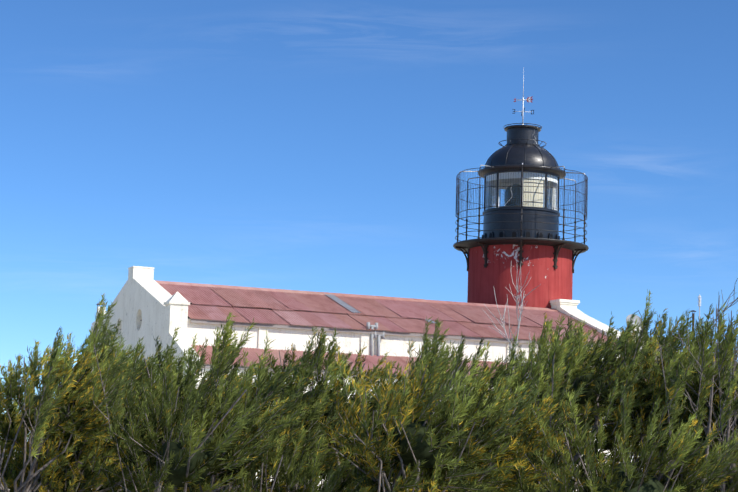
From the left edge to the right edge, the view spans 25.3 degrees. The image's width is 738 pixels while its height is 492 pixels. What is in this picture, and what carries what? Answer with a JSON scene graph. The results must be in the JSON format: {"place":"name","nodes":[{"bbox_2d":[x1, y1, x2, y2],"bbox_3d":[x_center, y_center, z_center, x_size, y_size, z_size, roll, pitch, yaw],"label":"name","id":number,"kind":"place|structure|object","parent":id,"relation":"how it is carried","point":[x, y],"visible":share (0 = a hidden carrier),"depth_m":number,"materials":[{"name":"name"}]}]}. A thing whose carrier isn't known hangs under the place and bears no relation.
{"place":"outdoors","nodes":[
{"label":"outdoors","id":0,"kind":"place"},
{"bbox_2d":[0,0,737,451],"label":"sky","id":1,"kind":"structure","parent":0,"point":[301,145],"materials":[{"name":"blue"}]},
{"bbox_3d":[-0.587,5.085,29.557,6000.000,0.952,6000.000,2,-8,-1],"label":"ground","id":2,"kind":"structure","parent":0,"visible":0},
{"bbox_2d":[91,303,105,330],"bbox_3d":[-10.513,6.101,63.292,0.600,8.060,0.600,5,-8,-22],"label":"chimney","id":3,"kind":"object","parent":2,"relation":"on","point":[97,304],"visible":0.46,"depth_m":63.66,"materials":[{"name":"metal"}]},
{"bbox_2d":[0,259,737,491],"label":"tamarisk","id":4,"kind":"object","parent":2,"relation":"on","point":[442,375],"depth_m":13.26,"materials":[{"name":"green plant"}]},
{"bbox_2d":[21,371,737,491],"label":"tamarisk inner growth","id":5,"kind":"object","parent":4,"relation":"attached to","point":[422,449],"visible":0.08,"depth_m":12.56,"materials":[{"name":"green plant"}]},
{"bbox_2d":[91,266,668,490],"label":"keeper's house walls","id":6,"kind":"structure","parent":2,"relation":"on","point":[147,307],"depth_m":52.42,"materials":[{"name":"white paint"}]},
{"bbox_2d":[366,322,384,356],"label":"vent pipes","id":7,"kind":"object","parent":6,"relation":"attached to","point":[375,327],"visible":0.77,"depth_m":52.53,"materials":[{"name":"white metal"}]},
{"bbox_2d":[155,280,616,376],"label":"roof","id":8,"kind":"structure","parent":6,"relation":"on","point":[331,310],"depth_m":54.79,"materials":[{"name":"red metal"}]},
{"bbox_2d":[467,244,572,340],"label":"lighthouse tower","id":9,"kind":"structure","parent":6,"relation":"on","point":[503,266],"depth_m":61.24,"materials":[{"name":"red paint"}]},
{"bbox_2d":[453,237,588,272],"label":"gallery deck","id":10,"kind":"structure","parent":9,"relation":"on","point":[576,248],"depth_m":61.38,"materials":[{"name":"black metal"}]},
{"bbox_2d":[482,170,559,239],"bbox_3d":[5.880,-1.506,63.358,3.040,3.080,3.040,1,-8,5],"label":"lantern room","id":11,"kind":"object","parent":10,"relation":"on","point":[540,195],"visible":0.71,"depth_m":62.21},
{"bbox_2d":[478,75,565,178],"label":"lighthouse dome","id":12,"kind":"structure","parent":11,"relation":"on","point":[521,146],"depth_m":62.72,"materials":[{"name":"black metal"}]},
{"bbox_2d":[455,163,587,244],"bbox_3d":[5.878,-1.404,63.362,5.070,2.877,5.061,1,-8,5],"label":"gallery railing","id":13,"kind":"object","parent":10,"relation":"on","point":[459,211],"visible":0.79,"depth_m":61.77,"materials":[{"name":"black metal"}]},
{"bbox_2d":[626,310,641,327],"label":"satellite dish","id":14,"kind":"object","parent":2,"relation":"on","point":[634,319],"visible":0.21,"depth_m":66.35,"materials":[{"name":"metal"}]},
{"bbox_2d":[650,337,685,401],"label":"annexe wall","id":15,"kind":"structure","parent":2,"relation":"on","point":[661,351],"depth_m":67.25,"materials":[{"name":"white paint"}]},
{"bbox_2d":[691,310,695,340],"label":"flue pipe","id":16,"kind":"object","parent":2,"relation":"on","point":[693,316],"visible":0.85,"depth_m":66.77,"materials":[{"name":"metal"}]},
{"bbox_2d":[698,295,700,321],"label":"antenna","id":17,"kind":"object","parent":2,"relation":"on","point":[699,301],"visible":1,"depth_m":66.26,"materials":[{"name":"white paint"}]}
]}

